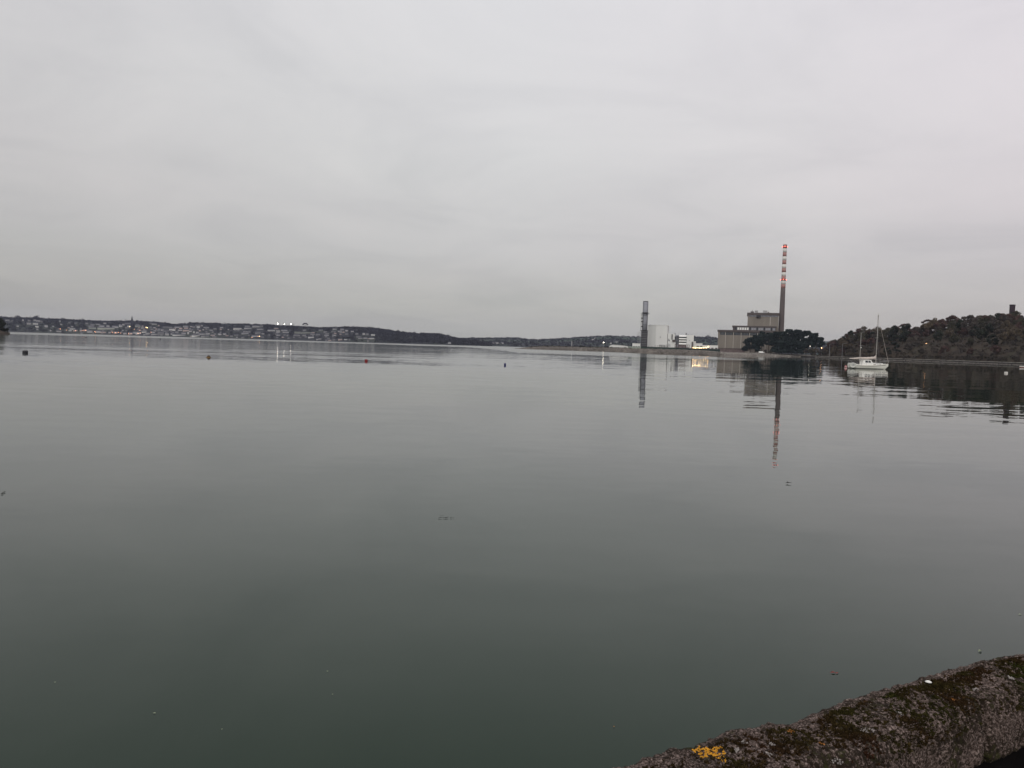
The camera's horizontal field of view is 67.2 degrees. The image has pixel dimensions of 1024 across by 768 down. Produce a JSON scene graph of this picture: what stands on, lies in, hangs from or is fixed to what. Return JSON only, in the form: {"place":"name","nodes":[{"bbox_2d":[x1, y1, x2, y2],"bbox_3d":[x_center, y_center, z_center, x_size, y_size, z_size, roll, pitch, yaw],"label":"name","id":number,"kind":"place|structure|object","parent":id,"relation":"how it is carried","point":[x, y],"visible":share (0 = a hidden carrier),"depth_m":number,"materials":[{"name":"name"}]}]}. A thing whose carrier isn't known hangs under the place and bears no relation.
{"place":"outdoors","nodes":[
{"label":"outdoors","id":0,"kind":"place"},
{"bbox_2d":[5,319,480,345],"bbox_3d":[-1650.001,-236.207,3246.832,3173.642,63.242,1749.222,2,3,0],"label":"town hill","id":1,"kind":"structure","parent":0,"point":[302,338],"depth_m":2879.72,"materials":[{"name":"green plant"}]},
{"bbox_2d":[97,326,114,329],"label":"terrace row","id":2,"kind":"object","parent":1,"relation":"on","point":[100,328],"visible":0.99,"depth_m":2993.28,"materials":[{"name":"stone"}]},
{"bbox_2d":[125,317,133,325],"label":"church","id":3,"kind":"structure","parent":1,"relation":"on","point":[131,323],"depth_m":3205.68,"materials":[{"name":"stone"}]},
{"bbox_2d":[1,316,492,345],"bbox_3d":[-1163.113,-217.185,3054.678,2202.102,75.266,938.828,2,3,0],"label":"town hill woods","id":4,"kind":"object","parent":1,"relation":"on","point":[383,333],"visible":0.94,"depth_m":2976.33,"materials":[{"name":"green plant"}]},
{"bbox_2d":[0,315,493,344],"bbox_3d":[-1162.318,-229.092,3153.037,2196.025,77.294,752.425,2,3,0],"label":"ridge hedgerow","id":5,"kind":"object","parent":1,"relation":"on","point":[16,316],"visible":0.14,"depth_m":3396.77,"materials":[{"name":"green plant"}]},
{"bbox_2d":[0,332,1023,767],"bbox_3d":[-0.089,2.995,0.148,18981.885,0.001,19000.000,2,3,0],"label":"water","id":6,"kind":"structure","parent":0,"point":[230,552],"depth_m":11.55,"materials":[{"name":"grey liquid"}]},
{"bbox_2d":[613,654,1023,767],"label":"quay wall","id":7,"kind":"structure","parent":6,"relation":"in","point":[996,740],"depth_m":2.15,"materials":[{"name":"black stone"}]},
{"bbox_2d":[642,656,1023,767],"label":"moss","id":8,"kind":"object","parent":7,"relation":"on","point":[938,685],"visible":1,"depth_m":2.12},
{"bbox_2d":[847,313,888,368],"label":"sailing yacht","id":9,"kind":"object","parent":6,"relation":"on","point":[866,364],"visible":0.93,"depth_m":186.10,"materials":[{"name":"beige paint"}]},
{"bbox_2d":[849,363,856,367],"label":"dinghy","id":10,"kind":"object","parent":9,"relation":"hanging from","point":[852,365],"visible":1,"depth_m":185.82,"materials":[{"name":"white plastic"}]},
{"bbox_2d":[0,0,1023,341],"label":"sky","id":11,"kind":"structure","parent":0,"point":[528,169],"materials":[{"name":"grey"}]},
{"bbox_2d":[480,336,827,354],"bbox_3d":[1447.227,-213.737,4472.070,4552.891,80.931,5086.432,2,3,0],"label":"distant hills","id":12,"kind":"structure","parent":0,"point":[593,345],"depth_m":3176.72,"materials":[{"name":"green plant"}]},
{"bbox_2d":[471,335,714,339],"bbox_3d":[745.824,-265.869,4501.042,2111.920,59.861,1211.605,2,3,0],"label":"distant hedgerow","id":13,"kind":"object","parent":12,"relation":"on","point":[591,336],"visible":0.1,"depth_m":4556.69,"materials":[{"name":"green plant"}]},
{"bbox_2d":[462,335,829,354],"bbox_3d":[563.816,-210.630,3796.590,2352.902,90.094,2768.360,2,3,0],"label":"distant woods","id":14,"kind":"object","parent":12,"relation":"on","point":[536,343],"visible":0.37,"depth_m":3246.43,"materials":[{"name":"green plant"}]},
{"bbox_2d":[515,347,810,356],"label":"headland","id":15,"kind":"structure","parent":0,"point":[654,351],"depth_m":823.07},
{"bbox_2d":[532,346,625,347],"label":"rough grass","id":16,"kind":"structure","parent":15,"relation":"on","point":[576,346],"depth_m":848.15,"materials":[{"name":"green plant"}]},
{"bbox_2d":[609,345,627,347],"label":"storage hall","id":17,"kind":"structure","parent":15,"relation":"on","point":[617,346],"depth_m":826.32,"materials":[{"name":"white metal"}]},
{"bbox_2d":[520,346,719,354],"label":"shore rocks","id":18,"kind":"object","parent":15,"relation":"on","point":[609,349],"visible":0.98,"depth_m":782.66,"materials":[{"name":"stone"}]},
{"bbox_2d":[640,301,649,346],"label":"exhaust stack","id":19,"kind":"object","parent":15,"relation":"on","point":[644,330],"visible":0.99,"depth_m":833.10,"materials":[{"name":"metal"}]},
{"bbox_2d":[647,324,668,346],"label":"white boiler building","id":20,"kind":"structure","parent":15,"relation":"on","point":[657,335],"depth_m":854.22,"materials":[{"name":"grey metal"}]},
{"bbox_2d":[641,346,674,348],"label":"security fence","id":21,"kind":"object","parent":15,"relation":"on","point":[642,347],"visible":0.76,"depth_m":779.49,"materials":[{"name":"grey metal"}]},
{"bbox_2d":[667,333,675,347],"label":"annex building","id":22,"kind":"structure","parent":15,"relation":"on","point":[671,341],"depth_m":854.36,"materials":[{"name":"metal"}]},
{"bbox_2d":[679,335,686,347],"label":"louvred building","id":23,"kind":"structure","parent":15,"relation":"on","point":[682,340],"depth_m":853.45,"materials":[{"name":"white metal"}]},
{"bbox_2d":[686,333,694,347],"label":"white block","id":24,"kind":"structure","parent":15,"relation":"on","point":[690,340],"depth_m":851.25,"materials":[{"name":"metal"}]},
{"bbox_2d":[675,348,719,352],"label":"security fence","id":25,"kind":"object","parent":15,"relation":"on","point":[718,350],"visible":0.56,"depth_m":787.13,"materials":[{"name":"grey metal"}]},
{"bbox_2d":[696,343,702,348],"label":"building","id":26,"kind":"structure","parent":15,"relation":"on","point":[698,345],"depth_m":850.24,"materials":[{"name":"white paint"}]},
{"bbox_2d":[702,345,717,351],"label":"long shed","id":27,"kind":"structure","parent":15,"relation":"on","point":[709,346],"depth_m":855.12,"materials":[{"name":"white metal"}]},
{"bbox_2d":[718,348,744,352],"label":"yard building","id":28,"kind":"structure","parent":15,"relation":"on","point":[731,350],"depth_m":1008.85,"materials":[{"name":"metal"}]},
{"bbox_2d":[717,310,778,352],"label":"power station","id":29,"kind":"object","parent":15,"relation":"on","point":[737,336],"visible":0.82,"depth_m":1035.14,"materials":[{"name":"beige concrete"}]},
{"bbox_2d":[741,337,759,351],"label":"pine tree","id":30,"kind":"object","parent":15,"relation":"on","point":[746,342],"visible":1,"depth_m":980.53,"materials":[{"name":"green plant"}]},
{"bbox_2d":[748,335,763,349],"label":"pine tree","id":31,"kind":"object","parent":15,"relation":"on","point":[760,339],"visible":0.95,"depth_m":980.82,"materials":[{"name":"green plant"}]},
{"bbox_2d":[720,351,802,356],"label":"beach stones","id":32,"kind":"object","parent":15,"relation":"on","point":[742,353],"visible":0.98,"depth_m":952.70,"materials":[{"name":"grey stone"}]},
{"bbox_2d":[759,331,766,350],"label":"pine tree","id":33,"kind":"object","parent":15,"relation":"on","point":[763,334],"visible":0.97,"depth_m":983.44,"materials":[{"name":"green plant"}]},
{"bbox_2d":[765,332,773,352],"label":"pine tree","id":34,"kind":"object","parent":15,"relation":"on","point":[768,337],"visible":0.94,"depth_m":984.25,"materials":[{"name":"green plant"}]},
{"bbox_2d":[770,332,778,345],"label":"pine tree","id":35,"kind":"object","parent":15,"relation":"on","point":[775,337],"visible":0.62,"depth_m":976.52,"materials":[{"name":"green plant"}]},
{"bbox_2d":[770,340,787,352],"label":"pine tree","id":36,"kind":"object","parent":15,"relation":"on","point":[778,346],"visible":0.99,"depth_m":960.68,"materials":[{"name":"green plant"}]},
{"bbox_2d":[777,331,786,347],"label":"pine tree","id":37,"kind":"object","parent":15,"relation":"on","point":[782,335],"visible":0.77,"depth_m":967.35,"materials":[{"name":"green plant"}]},
{"bbox_2d":[778,244,787,338],"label":"striped chimney","id":38,"kind":"object","parent":15,"relation":"on","point":[783,279],"visible":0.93,"depth_m":1050.49,"materials":[{"name":"concrete"}]},
{"bbox_2d":[785,329,794,340],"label":"pine tree","id":39,"kind":"object","parent":15,"relation":"on","point":[789,334],"visible":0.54,"depth_m":973.80,"materials":[{"name":"green plant"}]},
{"bbox_2d":[784,340,799,353],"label":"pine tree","id":40,"kind":"object","parent":15,"relation":"on","point":[791,346],"visible":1,"depth_m":956.82,"materials":[{"name":"green plant"}]},
{"bbox_2d":[791,329,801,341],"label":"pine tree","id":41,"kind":"object","parent":15,"relation":"on","point":[797,334],"visible":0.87,"depth_m":970.53,"materials":[{"name":"green plant"}]},
{"bbox_2d":[796,341,809,353],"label":"pine tree","id":42,"kind":"object","parent":15,"relation":"on","point":[802,346],"visible":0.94,"depth_m":952.85,"materials":[{"name":"green plant"}]},
{"bbox_2d":[799,330,813,343],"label":"pine tree","id":43,"kind":"object","parent":15,"relation":"on","point":[804,333],"visible":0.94,"depth_m":962.61,"materials":[{"name":"green plant"}]},
{"bbox_2d":[809,333,818,349],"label":"pine tree","id":44,"kind":"object","parent":15,"relation":"on","point":[815,335],"visible":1,"depth_m":958.63,"materials":[{"name":"green plant"}]},
{"bbox_2d":[807,337,825,346],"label":"pine tree","id":45,"kind":"object","parent":15,"relation":"on","point":[820,341],"visible":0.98,"depth_m":956.36,"materials":[{"name":"green plant"}]},
{"bbox_2d":[827,325,1023,361],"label":"wooded hill","id":46,"kind":"structure","parent":0,"point":[976,345],"depth_m":715.90,"materials":[{"name":"green plant"}]},
{"bbox_2d":[838,341,848,348],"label":"woodland tree","id":47,"kind":"object","parent":46,"relation":"on","point":[845,345],"visible":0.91,"depth_m":861.63,"materials":[{"name":"green plant"}]},
{"bbox_2d":[849,346,856,353],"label":"bare tree","id":48,"kind":"object","parent":46,"relation":"on","point":[854,349],"visible":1,"depth_m":835.53,"materials":[{"name":"brown plant"}]},
{"bbox_2d":[856,330,868,337],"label":"woodland tree","id":49,"kind":"object","parent":46,"relation":"on","point":[866,334],"visible":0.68,"depth_m":862.98,"materials":[{"name":"green plant"}]},
{"bbox_2d":[858,339,868,350],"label":"bare tree","id":50,"kind":"object","parent":46,"relation":"on","point":[865,342],"visible":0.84,"depth_m":828.62,"materials":[{"name":"brown plant"}]},
{"bbox_2d":[865,346,871,354],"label":"bare tree","id":51,"kind":"object","parent":46,"relation":"on","point":[869,348],"visible":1,"depth_m":812.00,"materials":[{"name":"brown plant"}]},
{"bbox_2d":[867,338,875,344],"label":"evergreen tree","id":52,"kind":"object","parent":46,"relation":"on","point":[871,340],"visible":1,"depth_m":821.77,"materials":[{"name":"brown plant"}]},
{"bbox_2d":[875,330,886,341],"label":"woodland tree","id":53,"kind":"object","parent":46,"relation":"on","point":[881,332],"visible":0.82,"depth_m":823.94,"materials":[{"name":"green plant"}]},
{"bbox_2d":[879,334,886,340],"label":"woodland tree","id":54,"kind":"object","parent":46,"relation":"on","point":[883,337],"visible":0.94,"depth_m":817.77,"materials":[{"name":"green plant"}]},
{"bbox_2d":[884,347,891,354],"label":"evergreen tree","id":55,"kind":"object","parent":46,"relation":"on","point":[887,350],"visible":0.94,"depth_m":783.27,"materials":[{"name":"green plant"}]},
{"bbox_2d":[889,335,897,345],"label":"evergreen tree","id":56,"kind":"object","parent":46,"relation":"on","point":[894,337],"visible":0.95,"depth_m":789.95,"materials":[{"name":"green plant"}]},
{"bbox_2d":[890,325,898,333],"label":"evergreen tree","id":57,"kind":"object","parent":46,"relation":"on","point":[896,329],"visible":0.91,"depth_m":821.47,"materials":[{"name":"green plant"}]},
{"bbox_2d":[898,333,907,344],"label":"evergreen tree","id":58,"kind":"object","parent":46,"relation":"on","point":[902,336],"visible":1,"depth_m":779.54,"materials":[{"name":"green plant"}]},
{"bbox_2d":[904,323,911,333],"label":"evergreen tree","id":59,"kind":"object","parent":46,"relation":"on","point":[908,326],"visible":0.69,"depth_m":809.82,"materials":[{"name":"green plant"}]},
{"bbox_2d":[801,355,1023,364],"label":"sea wall","id":60,"kind":"structure","parent":46,"relation":"on","point":[931,360],"depth_m":706.25,"materials":[{"name":"stone"}]},
{"bbox_2d":[909,330,920,336],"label":"tree","id":61,"kind":"object","parent":46,"relation":"on","point":[914,334],"visible":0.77,"depth_m":788.44,"materials":[{"name":"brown plant"}]},
{"bbox_2d":[814,354,1019,362],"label":"shore scrub","id":62,"kind":"object","parent":46,"relation":"on","point":[926,357],"visible":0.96,"depth_m":702.72,"materials":[{"name":"green plant"}]},
{"bbox_2d":[812,324,1023,361],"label":"undergrowth","id":63,"kind":"object","parent":46,"relation":"on","point":[922,339],"visible":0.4,"depth_m":737.22,"materials":[{"name":"green plant"}]},
{"bbox_2d":[816,357,1022,364],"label":"wall foot rocks","id":64,"kind":"object","parent":46,"relation":"on","point":[930,361],"depth_m":704.96,"materials":[{"name":"stone"}]},
{"bbox_2d":[828,322,1011,347],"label":"ridge scrub","id":65,"kind":"object","parent":46,"relation":"on","point":[921,333],"visible":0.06,"depth_m":834.59,"materials":[{"name":"green plant"}]},
{"bbox_2d":[917,347,923,357],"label":"bare tree","id":66,"kind":"object","parent":46,"relation":"on","point":[921,350],"visible":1,"depth_m":733.60,"materials":[{"name":"brown plant"}]},
{"bbox_2d":[922,330,929,336],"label":"tree","id":67,"kind":"object","parent":46,"relation":"on","point":[925,333],"visible":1,"depth_m":772.97,"materials":[{"name":"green plant"}]},
{"bbox_2d":[924,323,934,333],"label":"woodland tree","id":68,"kind":"object","parent":46,"relation":"on","point":[927,326],"visible":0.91,"depth_m":783.73,"materials":[{"name":"green plant"}]},
{"bbox_2d":[927,318,939,331],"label":"woodland tree","id":69,"kind":"object","parent":46,"relation":"on","point":[933,320],"visible":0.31,"depth_m":794.52,"materials":[{"name":"green plant"}]},
{"bbox_2d":[933,330,943,343],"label":"evergreen tree","id":70,"kind":"object","parent":46,"relation":"on","point":[939,333],"visible":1,"depth_m":729.59,"materials":[{"name":"green plant"}]},
{"bbox_2d":[933,319,947,327],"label":"bare tree","id":71,"kind":"object","parent":46,"relation":"on","point":[943,324],"visible":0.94,"depth_m":772.02,"materials":[{"name":"brown plant"}]},
{"bbox_2d":[943,328,953,336],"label":"woodland tree","id":72,"kind":"object","parent":46,"relation":"on","point":[949,333],"visible":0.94,"depth_m":732.79,"materials":[{"name":"green plant"}]},
{"bbox_2d":[945,315,958,323],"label":"bare tree","id":73,"kind":"object","parent":46,"relation":"on","point":[951,318],"visible":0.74,"depth_m":780.00,"materials":[{"name":"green plant"}]},
{"bbox_2d":[946,324,959,332],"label":"woodland tree","id":74,"kind":"object","parent":46,"relation":"on","point":[953,326],"visible":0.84,"depth_m":739.21,"materials":[{"name":"green plant"}]},
{"bbox_2d":[948,333,959,346],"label":"woodland tree","id":75,"kind":"object","parent":46,"relation":"on","point":[952,337],"visible":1,"depth_m":705.22,"materials":[{"name":"green plant"}]},
{"bbox_2d":[947,319,960,328],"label":"woodland tree","id":76,"kind":"object","parent":46,"relation":"on","point":[952,322],"visible":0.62,"depth_m":748.21,"materials":[{"name":"green plant"}]},
{"bbox_2d":[956,319,963,327],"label":"evergreen tree","id":77,"kind":"object","parent":46,"relation":"on","point":[958,324],"visible":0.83,"depth_m":741.17,"materials":[{"name":"green plant"}]},
{"bbox_2d":[957,328,968,335],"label":"tree","id":78,"kind":"object","parent":46,"relation":"on","point":[963,332],"visible":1,"depth_m":716.59,"materials":[{"name":"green plant"}]},
{"bbox_2d":[960,321,969,329],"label":"bare tree","id":79,"kind":"object","parent":46,"relation":"on","point":[964,324],"visible":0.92,"depth_m":731.30,"materials":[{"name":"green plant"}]},
{"bbox_2d":[966,348,973,357],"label":"bare tree","id":80,"kind":"object","parent":46,"relation":"on","point":[971,350],"visible":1,"depth_m":661.92,"materials":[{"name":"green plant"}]},
{"bbox_2d":[966,315,973,323],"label":"bare tree","id":81,"kind":"object","parent":46,"relation":"on","point":[970,317],"visible":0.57,"depth_m":776.18,"materials":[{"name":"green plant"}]},
{"bbox_2d":[969,317,978,325],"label":"bare tree","id":82,"kind":"object","parent":46,"relation":"on","point":[974,320],"visible":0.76,"depth_m":731.44,"materials":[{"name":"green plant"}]},
{"bbox_2d":[969,326,979,338],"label":"evergreen tree","id":83,"kind":"object","parent":46,"relation":"on","point":[971,331],"visible":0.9,"depth_m":696.61,"materials":[{"name":"green plant"}]},
{"bbox_2d":[976,328,988,341],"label":"evergreen tree","id":84,"kind":"object","parent":46,"relation":"on","point":[983,332],"visible":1,"depth_m":668.86,"materials":[{"name":"green plant"}]},
{"bbox_2d":[978,317,988,327],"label":"woodland tree","id":85,"kind":"object","parent":46,"relation":"on","point":[982,323],"visible":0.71,"depth_m":714.50,"materials":[{"name":"green plant"}]},
{"bbox_2d":[984,323,994,334],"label":"evergreen tree","id":86,"kind":"object","parent":46,"relation":"on","point":[989,327],"visible":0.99,"depth_m":683.43,"materials":[{"name":"green plant"}]},
{"bbox_2d":[985,334,999,346],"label":"evergreen tree","id":87,"kind":"object","parent":46,"relation":"on","point":[995,340],"visible":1,"depth_m":649.05,"materials":[{"name":"green plant"}]},
{"bbox_2d":[990,345,1001,353],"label":"bare tree","id":88,"kind":"object","parent":46,"relation":"on","point":[997,348],"visible":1,"depth_m":624.01,"materials":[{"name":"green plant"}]},
{"bbox_2d":[994,313,1000,322],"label":"evergreen tree","id":89,"kind":"object","parent":46,"relation":"on","point":[997,316],"visible":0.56,"depth_m":734.64,"materials":[{"name":"green plant"}]},
{"bbox_2d":[996,314,1011,328],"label":"bare tree","id":90,"kind":"object","parent":46,"relation":"on","point":[1004,317],"visible":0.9,"depth_m":697.68,"materials":[{"name":"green plant"}]},
{"bbox_2d":[997,329,1017,344],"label":"woodland tree","id":91,"kind":"object","parent":46,"relation":"on","point":[1011,334],"visible":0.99,"depth_m":631.99,"materials":[{"name":"brown plant"}]},
{"bbox_2d":[1000,320,1014,331],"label":"woodland tree","id":92,"kind":"object","parent":46,"relation":"on","point":[1002,325],"visible":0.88,"depth_m":675.86,"materials":[{"name":"green plant"}]},
{"bbox_2d":[1001,313,1015,323],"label":"bare tree","id":93,"kind":"object","parent":46,"relation":"on","point":[1013,317],"visible":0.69,"depth_m":700.23,"materials":[{"name":"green plant"}]},
{"bbox_2d":[1009,304,1015,313],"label":"brick chimney","id":94,"kind":"object","parent":46,"relation":"on","point":[1011,308],"visible":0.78,"depth_m":755.79,"materials":[{"name":"grey brick"}]},
{"bbox_2d":[1008,326,1018,333],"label":"woodland tree","id":95,"kind":"object","parent":46,"relation":"on","point":[1014,328],"visible":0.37,"depth_m":643.03,"materials":[{"name":"green plant"}]},
{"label":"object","id":96,"kind":"structure","parent":0,"visible":0},
{"bbox_2d":[0,321,8,331],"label":"shore tree","id":97,"kind":"object","parent":96,"relation":"on","point":[2,323],"visible":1,"depth_m":674.69,"materials":[{"name":"green plant"}]}
]}

